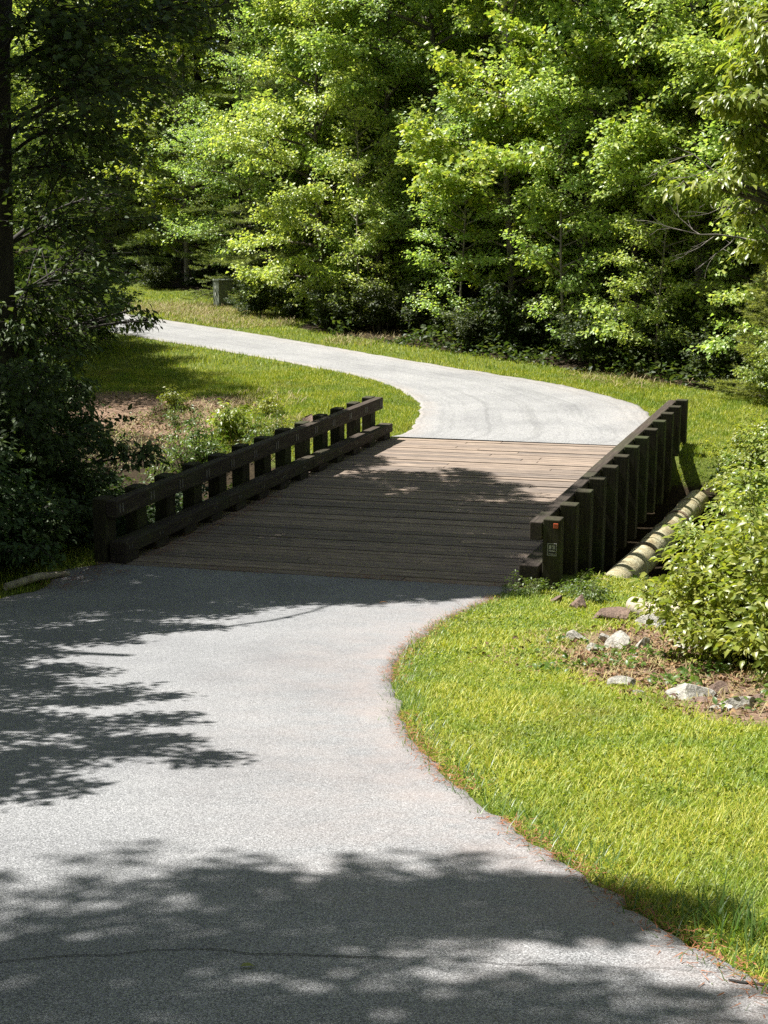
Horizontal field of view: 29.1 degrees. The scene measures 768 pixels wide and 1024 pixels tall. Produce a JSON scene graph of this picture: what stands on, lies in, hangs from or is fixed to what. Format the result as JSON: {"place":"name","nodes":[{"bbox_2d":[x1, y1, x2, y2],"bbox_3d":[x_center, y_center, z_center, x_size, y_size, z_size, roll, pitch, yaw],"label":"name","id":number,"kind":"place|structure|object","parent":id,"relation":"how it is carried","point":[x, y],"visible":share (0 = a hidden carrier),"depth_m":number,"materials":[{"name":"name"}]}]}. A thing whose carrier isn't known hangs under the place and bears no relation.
{"place":"outdoors","nodes":[
{"label":"outdoors","id":0,"kind":"place"},
{"bbox_2d":[105,314,649,444],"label":"road beyond bridge","id":1,"kind":"structure","parent":0,"point":[455,403],"depth_m":32.26,"materials":[{"name":"concrete"}]},
{"bbox_2d":[0,564,767,1023],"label":"road","id":2,"kind":"structure","parent":0,"point":[220,762],"depth_m":6.45,"materials":[{"name":"asphalt"}]},
{"bbox_2d":[0,948,727,971],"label":"road crack","id":3,"kind":"object","parent":2,"relation":"on","point":[308,954],"visible":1,"depth_m":4.95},
{"bbox_2d":[0,125,767,983],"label":"ground","id":4,"kind":"structure","parent":0,"point":[676,495],"depth_m":27.40,"materials":[{"name":"plant"}]},
{"bbox_2d":[11,6,59,278],"bbox_3d":[-12.209,-9.907,37.178,7.370,12.722,6.534,4,13,18],"label":"maple tree","id":5,"kind":"object","parent":4,"relation":"on","point":[21,103],"visible":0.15,"depth_m":37.37,"materials":[{"name":"green plant"}]},
{"bbox_2d":[3,571,69,590],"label":"fallen branch","id":6,"kind":"object","parent":4,"relation":"on","point":[31,578],"visible":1,"depth_m":17.35,"materials":[{"name":"wood"}]},
{"bbox_2d":[0,448,81,574],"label":"shrub","id":7,"kind":"object","parent":4,"relation":"on","point":[20,489],"visible":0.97,"depth_m":17.71,"materials":[{"name":"green plant"}]},
{"bbox_2d":[0,478,83,568],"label":"shrub","id":8,"kind":"object","parent":4,"relation":"on","point":[46,535],"visible":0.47,"depth_m":18.10,"materials":[{"name":"green plant"}]},
{"bbox_2d":[14,235,75,352],"bbox_3d":[-9.535,-5.380,37.602,3.693,3.469,4.425,-10,15,-38],"label":"shrub","id":9,"kind":"object","parent":4,"relation":"on","point":[17,270],"visible":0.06,"depth_m":37.29,"materials":[{"name":"green plant"}]},
{"bbox_2d":[0,343,104,472],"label":"shrub","id":10,"kind":"object","parent":4,"relation":"on","point":[31,352],"visible":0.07,"depth_m":20.70,"materials":[{"name":"green plant"}]},
{"bbox_2d":[10,9,103,319],"bbox_3d":[-10.229,-9.838,33.318,7.576,14.488,8.198,1,12,2],"label":"oak tree","id":11,"kind":"object","parent":4,"relation":"on","point":[33,142],"visible":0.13,"depth_m":34.28,"materials":[{"name":"green plant"}]},
{"bbox_2d":[10,0,109,262],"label":"maple tree","id":12,"kind":"object","parent":4,"relation":"on","point":[30,241],"visible":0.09,"depth_m":63.02,"materials":[{"name":"green plant"}]},
{"bbox_2d":[14,245,108,354],"bbox_3d":[-8.811,-5.540,38.830,3.397,3.192,4.071,-1,12,-3],"label":"shrub","id":13,"kind":"object","parent":4,"relation":"on","point":[48,261],"visible":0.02,"depth_m":38.25,"materials":[{"name":"green plant"}]},
{"bbox_2d":[1,447,124,547],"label":"shrub","id":14,"kind":"object","parent":4,"relation":"on","point":[90,489],"visible":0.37,"depth_m":19.18,"materials":[{"name":"green plant"}]},
{"bbox_2d":[0,339,139,505],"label":"shrub","id":15,"kind":"object","parent":4,"relation":"on","point":[23,422],"visible":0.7,"depth_m":19.02,"materials":[{"name":"green plant"}]},
{"bbox_2d":[22,0,149,253],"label":"poplar tree","id":16,"kind":"object","parent":4,"relation":"on","point":[61,196],"visible":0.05,"depth_m":61.78,"materials":[{"name":"green plant"}]},
{"bbox_2d":[0,272,174,475],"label":"understory tree","id":17,"kind":"object","parent":4,"relation":"on","point":[30,339],"visible":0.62,"depth_m":21.59,"materials":[{"name":"green plant"}]},
{"bbox_2d":[53,477,125,549],"bbox_3d":[-4.170,0.115,20.188,2.152,1.315,1.909,10,15,38],"label":"shrub","id":18,"kind":"object","parent":4,"relation":"on","point":[120,521],"visible":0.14,"depth_m":19.74,"materials":[{"name":"green plant"}]},
{"bbox_2d":[12,1,192,240],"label":"maple tree","id":19,"kind":"object","parent":4,"relation":"on","point":[154,169],"visible":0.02,"depth_m":65.59,"materials":[{"name":"green plant"}]},
{"bbox_2d":[61,256,145,348],"bbox_3d":[-8.140,-5.573,39.682,3.540,2.775,2.954,-4,13,-20],"label":"shrub","id":20,"kind":"object","parent":4,"relation":"on","point":[131,297],"visible":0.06,"depth_m":39.68,"materials":[{"name":"green plant"}]},
{"bbox_2d":[11,0,207,265],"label":"forest tree","id":21,"kind":"object","parent":4,"relation":"on","point":[85,150],"visible":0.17,"depth_m":58.88,"materials":[{"name":"green plant"}]},
{"bbox_2d":[0,0,263,427],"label":"shade tree","id":22,"kind":"object","parent":4,"relation":"on","point":[60,48],"visible":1,"depth_m":21.01,"materials":[{"name":"green plant"}]},
{"bbox_2d":[89,60,180,277],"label":"hemlock tree","id":23,"kind":"object","parent":4,"relation":"on","point":[141,250],"visible":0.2,"depth_m":60.40,"materials":[{"name":"green plant"}]},
{"bbox_2d":[134,256,177,288],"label":"thicket bush","id":24,"kind":"object","parent":4,"relation":"on","point":[158,278],"visible":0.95,"depth_m":55.10,"materials":[{"name":"green plant"}]},
{"bbox_2d":[80,0,265,284],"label":"poplar tree","id":25,"kind":"object","parent":4,"relation":"on","point":[164,206],"visible":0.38,"depth_m":54.77,"materials":[{"name":"green plant"}]},
{"bbox_2d":[156,384,193,409],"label":"weed plant","id":26,"kind":"object","parent":4,"relation":"on","point":[170,399],"visible":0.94,"depth_m":31.15,"materials":[{"name":"green plant"}]},
{"bbox_2d":[156,422,207,472],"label":"weed plant","id":27,"kind":"object","parent":4,"relation":"on","point":[180,455],"visible":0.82,"depth_m":27.89,"materials":[{"name":"green plant"}]},
{"bbox_2d":[110,0,256,264],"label":"pine tree","id":28,"kind":"object","parent":4,"relation":"on","point":[188,193],"visible":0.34,"depth_m":55.31,"materials":[{"name":"green plant"}]},
{"bbox_2d":[91,0,287,251],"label":"forest tree","id":29,"kind":"object","parent":4,"relation":"on","point":[197,76],"visible":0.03,"depth_m":60.94,"materials":[{"name":"green plant"}]},
{"bbox_2d":[171,405,225,461],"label":"weed plant","id":30,"kind":"object","parent":4,"relation":"on","point":[189,422],"visible":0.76,"depth_m":28.29,"materials":[{"name":"green plant"}]},
{"bbox_2d":[184,416,231,463],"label":"weed plant","id":31,"kind":"object","parent":4,"relation":"on","point":[208,444],"visible":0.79,"depth_m":28.05,"materials":[{"name":"green plant"}]},
{"bbox_2d":[212,279,233,305],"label":"utility box","id":32,"kind":"object","parent":4,"relation":"on","point":[221,287],"visible":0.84,"depth_m":50.03,"materials":[{"name":"metal"}]},
{"bbox_2d":[224,0,239,255],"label":"pine tree","id":33,"kind":"object","parent":4,"relation":"on","point":[228,40],"visible":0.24,"depth_m":57.60,"materials":[{"name":"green plant"}]},
{"bbox_2d":[205,398,259,436],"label":"weed plant","id":34,"kind":"object","parent":4,"relation":"on","point":[228,419],"visible":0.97,"depth_m":28.96,"materials":[{"name":"green plant"}]},
{"bbox_2d":[179,11,305,306],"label":"hemlock tree","id":35,"kind":"object","parent":4,"relation":"on","point":[258,229],"visible":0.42,"depth_m":50.52,"materials":[{"name":"green plant"}]},
{"bbox_2d":[223,277,279,314],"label":"thicket bush","id":36,"kind":"object","parent":4,"relation":"on","point":[253,304],"visible":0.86,"depth_m":46.89,"materials":[{"name":"green plant"}]},
{"bbox_2d":[234,411,272,444],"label":"weed plant","id":37,"kind":"object","parent":4,"relation":"on","point":[252,436],"visible":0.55,"depth_m":28.13,"materials":[{"name":"green plant"}]},
{"bbox_2d":[139,1,391,267],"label":"oak tree","id":38,"kind":"object","parent":4,"relation":"on","point":[203,223],"visible":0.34,"depth_m":50.29,"materials":[{"name":"green plant"}]},
{"bbox_2d":[251,392,284,414],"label":"weed plant","id":39,"kind":"object","parent":4,"relation":"on","point":[269,401],"visible":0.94,"depth_m":30.16,"materials":[{"name":"green plant"}]},
{"bbox_2d":[210,44,332,307],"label":"pine tree","id":40,"kind":"object","parent":4,"relation":"on","point":[254,256],"visible":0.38,"depth_m":48.49,"materials":[{"name":"green plant"}]},
{"bbox_2d":[194,0,363,211],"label":"poplar tree","id":41,"kind":"object","parent":4,"relation":"on","point":[218,67],"visible":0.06,"depth_m":59.35,"materials":[{"name":"green plant"}]},
{"bbox_2d":[257,276,322,318],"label":"thicket bush","id":42,"kind":"object","parent":4,"relation":"on","point":[289,308],"visible":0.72,"depth_m":46.35,"materials":[{"name":"green plant"}]},
{"bbox_2d":[205,13,394,251],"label":"oak tree","id":43,"kind":"object","parent":4,"relation":"on","point":[297,181],"visible":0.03,"depth_m":55.71,"materials":[{"name":"green plant"}]},
{"bbox_2d":[192,0,436,292],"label":"forest tree","id":44,"kind":"object","parent":4,"relation":"on","point":[272,29],"visible":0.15,"depth_m":48.07,"materials":[{"name":"green plant"}]},
{"bbox_2d":[195,0,454,306],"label":"maple tree","id":45,"kind":"object","parent":4,"relation":"on","point":[297,198],"visible":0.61,"depth_m":44.65,"materials":[{"name":"green plant"}]},
{"bbox_2d":[304,278,365,329],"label":"thicket bush","id":46,"kind":"object","parent":4,"relation":"on","point":[326,304],"visible":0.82,"depth_m":43.36,"materials":[{"name":"green plant"}]},
{"bbox_2d":[289,49,418,323],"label":"sapling tree","id":47,"kind":"object","parent":4,"relation":"on","point":[374,230],"visible":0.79,"depth_m":42.51,"materials":[{"name":"green plant"}]},
{"bbox_2d":[331,276,417,330],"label":"thicket bush","id":48,"kind":"object","parent":4,"relation":"on","point":[379,314],"visible":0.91,"depth_m":42.54,"materials":[{"name":"green plant"}]},
{"bbox_2d":[255,0,500,303],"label":"maple tree","id":49,"kind":"object","parent":4,"relation":"on","point":[336,45],"visible":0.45,"depth_m":43.40,"materials":[{"name":"green plant"}]},
{"bbox_2d":[0,279,767,597],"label":"verge grass","id":50,"kind":"structure","parent":4,"relation":"on","point":[289,375],"depth_m":34.02,"materials":[{"name":"plant"}]},
{"bbox_2d":[286,0,481,287],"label":"maple tree","id":51,"kind":"object","parent":4,"relation":"on","point":[404,93],"visible":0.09,"depth_m":46.44,"materials":[{"name":"green plant"}]},
{"bbox_2d":[92,396,687,590],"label":"timber bridge","id":52,"kind":"structure","parent":4,"relation":"on","point":[371,497],"depth_m":20.81,"materials":[{"name":"brown wood"}]},
{"bbox_2d":[39,494,767,1017],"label":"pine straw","id":53,"kind":"object","parent":4,"relation":"on","point":[511,822],"visible":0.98,"depth_m":6.62,"materials":[{"name":"plant"}]},
{"bbox_2d":[42,197,765,579],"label":"undergrowth","id":54,"kind":"object","parent":4,"relation":"on","point":[534,353],"visible":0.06,"depth_m":39.25,"materials":[{"name":"green plant"}]},
{"bbox_2d":[52,388,767,719],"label":"leaf litter","id":55,"kind":"object","parent":4,"relation":"on","point":[678,680],"visible":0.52,"depth_m":12.10,"materials":[{"name":"plant"}]},
{"bbox_2d":[82,396,767,710],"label":"seedlings","id":56,"kind":"object","parent":4,"relation":"on","point":[708,664],"visible":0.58,"depth_m":12.08,"materials":[{"name":"green plant"}]},
{"bbox_2d":[84,297,767,716],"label":"dry weeds","id":57,"kind":"object","parent":4,"relation":"on","point":[196,311],"visible":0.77,"depth_m":30.60,"materials":[{"name":"plant"}]},
{"bbox_2d":[388,276,463,332],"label":"thicket bush","id":58,"kind":"object","parent":4,"relation":"on","point":[424,318],"visible":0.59,"depth_m":41.83,"materials":[{"name":"green plant"}]},
{"bbox_2d":[287,0,587,308],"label":"oak tree","id":59,"kind":"object","parent":4,"relation":"on","point":[383,11],"visible":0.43,"depth_m":42.63,"materials":[{"name":"green plant"}]},
{"bbox_2d":[399,99,527,321],"bbox_3d":[2.127,-7.624,39.722,2.997,6.733,3.836,-3,13,-15],"label":"sapling tree","id":60,"kind":"object","parent":4,"relation":"on","point":[497,213],"visible":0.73,"depth_m":39.83,"materials":[{"name":"green plant"}]},
{"bbox_2d":[438,299,500,350],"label":"thicket bush","id":61,"kind":"object","parent":4,"relation":"on","point":[464,326],"visible":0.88,"depth_m":39.25,"materials":[{"name":"green plant"}]},
{"bbox_2d":[333,0,606,300],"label":"oak tree","id":62,"kind":"object","parent":4,"relation":"on","point":[473,291],"visible":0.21,"depth_m":42.99,"materials":[{"name":"green plant"}]},
{"bbox_2d":[373,0,573,248],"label":"maple tree","id":63,"kind":"object","parent":4,"relation":"on","point":[465,42],"visible":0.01,"depth_m":49.20,"materials":[{"name":"green plant"}]},
{"bbox_2d":[393,0,623,308],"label":"poplar tree","id":64,"kind":"object","parent":4,"relation":"on","point":[428,134],"visible":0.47,"depth_m":39.50,"materials":[{"name":"green plant"}]},
{"bbox_2d":[455,274,565,347],"bbox_3d":[3.357,-5.213,39.136,2.700,2.122,3.035,-11,16,-41],"label":"thicket bush","id":65,"kind":"object","parent":4,"relation":"on","point":[506,315],"visible":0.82,"depth_m":38.61,"materials":[{"name":"green plant"}]},
{"bbox_2d":[502,569,556,596],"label":"weed plant","id":66,"kind":"object","parent":4,"relation":"on","point":[540,585],"visible":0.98,"depth_m":16.83,"materials":[{"name":"green plant"}]},
{"bbox_2d":[396,0,689,243],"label":"oak tree","id":67,"kind":"object","parent":4,"relation":"on","point":[481,57],"visible":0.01,"depth_m":47.49,"materials":[{"name":"green plant"}]},
{"bbox_2d":[417,0,670,295],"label":"maple tree","id":68,"kind":"object","parent":4,"relation":"on","point":[499,270],"visible":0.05,"depth_m":42.97,"materials":[{"name":"green plant"}]},
{"bbox_2d":[518,295,591,351],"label":"thicket bush","id":69,"kind":"object","parent":4,"relation":"on","point":[546,334],"visible":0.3,"depth_m":38.21,"materials":[{"name":"green plant"}]},
{"bbox_2d":[499,49,631,356],"bbox_3d":[4.697,-7.563,37.437,3.300,7.925,4.206,2,12,9],"label":"sapling tree","id":70,"kind":"object","parent":4,"relation":"on","point":[576,126],"visible":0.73,"depth_m":36.64,"materials":[{"name":"green plant"}]},
{"bbox_2d":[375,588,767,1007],"bbox_3d":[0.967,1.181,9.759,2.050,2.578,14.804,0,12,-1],"label":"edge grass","id":71,"kind":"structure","parent":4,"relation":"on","point":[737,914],"depth_m":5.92,"materials":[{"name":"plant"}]},
{"bbox_2d":[553,568,601,597],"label":"weed plant","id":72,"kind":"object","parent":4,"relation":"on","point":[578,580],"visible":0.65,"depth_m":16.82,"materials":[{"name":"green plant"}]},
{"bbox_2d":[446,0,709,301],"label":"poplar tree","id":73,"kind":"object","parent":4,"relation":"on","point":[507,159],"visible":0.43,"depth_m":37.29,"materials":[{"name":"green plant"}]},
{"bbox_2d":[392,570,767,985],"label":"lawn grass","id":74,"kind":"structure","parent":4,"relation":"on","point":[544,698],"depth_m":8.49,"materials":[{"name":"plant"}]},
{"bbox_2d":[432,0,742,310],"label":"forest tree","id":75,"kind":"object","parent":4,"relation":"on","point":[606,7],"visible":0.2,"depth_m":36.89,"materials":[{"name":"green plant"}]},
{"bbox_2d":[564,572,616,603],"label":"weed plant","id":76,"kind":"object","parent":4,"relation":"on","point":[594,594],"visible":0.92,"depth_m":16.34,"materials":[{"name":"green plant"}]},
{"bbox_2d":[554,297,648,371],"bbox_3d":[5.447,-4.317,36.224,2.673,1.868,2.378,2,12,10],"label":"thicket bush","id":77,"kind":"object","parent":4,"relation":"on","point":[590,349],"visible":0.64,"depth_m":35.87,"materials":[{"name":"green plant"}]},
{"bbox_2d":[468,0,749,348],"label":"maple tree","id":78,"kind":"object","parent":4,"relation":"on","point":[609,97],"visible":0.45,"depth_m":35.62,"materials":[{"name":"green plant"}]},
{"bbox_2d":[592,606,630,619],"bbox_3d":[2.326,1.117,15.167,0.404,0.271,0.234,1,12,3],"label":"rock","id":79,"kind":"object","parent":4,"relation":"on","point":[618,613],"visible":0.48,"depth_m":15.09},
{"bbox_2d":[604,630,629,649],"bbox_3d":[2.097,1.200,13.205,0.164,0.263,0.238,-8,15,-34],"label":"rock","id":80,"kind":"object","parent":4,"relation":"on","point":[620,637],"visible":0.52,"depth_m":13.18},
{"bbox_2d":[604,310,684,366],"bbox_3d":[6.272,-4.213,36.131,2.007,1.577,2.256,-2,12,-8],"label":"thicket bush","id":81,"kind":"object","parent":4,"relation":"on","point":[645,330],"visible":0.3,"depth_m":35.66,"materials":[{"name":"green plant"}]},
{"bbox_2d":[600,490,708,580],"bbox_3d":[3.982,0.398,21.464,0.425,0.840,8.271,4,13,19],"label":"drain pipe","id":82,"kind":"object","parent":4,"relation":"on","point":[641,553],"visible":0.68,"depth_m":20.83,"materials":[{"name":"concrete"}]},
{"bbox_2d":[627,573,683,602],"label":"shrub","id":83,"kind":"object","parent":4,"relation":"on","point":[655,586],"visible":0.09,"depth_m":15.44,"materials":[{"name":"green plant"}]},
{"bbox_2d":[565,0,767,311],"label":"poplar tree","id":84,"kind":"object","parent":4,"relation":"on","point":[641,82],"visible":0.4,"depth_m":34.87,"materials":[{"name":"green plant"}]},
{"bbox_2d":[572,0,762,306],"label":"poplar tree","id":85,"kind":"object","parent":4,"relation":"on","point":[755,266],"visible":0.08,"depth_m":36.77,"materials":[{"name":"green plant"}]},
{"bbox_2d":[593,112,743,370],"bbox_3d":[6.705,-6.099,34.564,3.364,6.383,2.636,11,17,42],"label":"sapling tree","id":86,"kind":"object","parent":4,"relation":"on","point":[632,226],"visible":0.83,"depth_m":34.59,"materials":[{"name":"green plant"}]},
{"bbox_2d":[631,297,732,367],"bbox_3d":[7.180,-4.275,35.542,2.658,1.858,2.364,-6,14,-27],"label":"thicket bush","id":87,"kind":"object","parent":4,"relation":"on","point":[679,347],"visible":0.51,"depth_m":35.02,"materials":[{"name":"green plant"}]},
{"bbox_2d":[612,0,767,356],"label":"maple tree","id":88,"kind":"object","parent":4,"relation":"on","point":[720,57],"visible":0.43,"depth_m":33.19,"materials":[{"name":"green plant"}]},
{"bbox_2d":[665,683,717,700],"bbox_3d":[2.234,1.347,10.688,0.367,0.229,0.223,-4,13,-17],"label":"rock","id":89,"kind":"object","parent":4,"relation":"on","point":[686,690],"visible":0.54,"depth_m":10.65,"materials":[{"name":"stone"}]},
{"bbox_2d":[629,0,760,279],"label":"oak tree","id":90,"kind":"object","parent":4,"relation":"on","point":[719,245],"visible":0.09,"depth_m":35.58,"materials":[{"name":"green plant"}]},
{"bbox_2d":[627,488,767,677],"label":"shrub","id":91,"kind":"object","parent":4,"relation":"on","point":[730,554],"visible":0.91,"depth_m":11.96,"materials":[{"name":"green plant"}]},
{"bbox_2d":[634,542,767,666],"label":"shrub","id":92,"kind":"object","parent":4,"relation":"on","point":[690,596],"visible":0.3,"depth_m":12.36,"materials":[{"name":"green plant"}]},
{"bbox_2d":[637,146,767,275],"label":"dead tree","id":93,"kind":"object","parent":4,"relation":"on","point":[762,226],"visible":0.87,"depth_m":21.57,"materials":[{"name":"grey plant"}]},
{"bbox_2d":[647,0,767,363],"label":"maple tree","id":94,"kind":"object","parent":4,"relation":"on","point":[719,345],"visible":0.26,"depth_m":32.54,"materials":[{"name":"green plant"}]},
{"bbox_2d":[654,16,767,129],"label":"forest tree","id":95,"kind":"object","parent":4,"relation":"on","point":[719,80],"visible":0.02,"depth_m":32.56,"materials":[{"name":"green plant"}]},
{"bbox_2d":[657,0,767,275],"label":"sourwood tree","id":96,"kind":"object","parent":4,"relation":"on","point":[734,104],"visible":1,"depth_m":13.85,"materials":[{"name":"green plant"}]},
{"bbox_2d":[661,458,767,569],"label":"shrub","id":97,"kind":"object","parent":4,"relation":"on","point":[751,498],"visible":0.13,"depth_m":14.88,"materials":[{"name":"green plant"}]},
{"bbox_2d":[679,324,766,387],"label":"thicket bush","id":98,"kind":"object","parent":4,"relation":"on","point":[728,358],"visible":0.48,"depth_m":33.29,"materials":[{"name":"green plant"}]},
{"bbox_2d":[699,239,767,398],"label":"pine tree","id":99,"kind":"object","parent":4,"relation":"on","point":[758,306],"visible":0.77,"depth_m":31.75,"materials":[{"name":"green plant"}]},
{"bbox_2d":[701,407,767,470],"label":"shrub","id":100,"kind":"object","parent":4,"relation":"on","point":[758,424],"visible":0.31,"depth_m":25.12,"materials":[{"name":"green plant"}]},
{"bbox_2d":[705,424,767,507],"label":"shrub","id":101,"kind":"object","parent":4,"relation":"on","point":[746,449],"visible":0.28,"depth_m":24.50,"materials":[{"name":"green plant"}]},
{"bbox_2d":[724,696,756,709],"bbox_3d":[2.478,1.325,10.221,0.246,0.116,0.115,-1,12,-5],"label":"rock","id":102,"kind":"object","parent":4,"relation":"on","point":[738,702],"visible":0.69,"depth_m":10.20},
{"bbox_2d":[717,458,767,514],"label":"shrub","id":103,"kind":"object","parent":4,"relation":"on","point":[759,478],"visible":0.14,"depth_m":23.96,"materials":[{"name":"green plant"}]},
{"bbox_2d":[719,418,767,495],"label":"shrub","id":104,"kind":"object","parent":4,"relation":"on","point":[748,441],"visible":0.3,"depth_m":24.65,"materials":[{"name":"green plant"}]},
{"bbox_2d":[730,330,767,404],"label":"shrub","id":105,"kind":"object","parent":4,"relation":"on","point":[763,366],"visible":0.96,"depth_m":31.17,"materials":[{"name":"green plant"}]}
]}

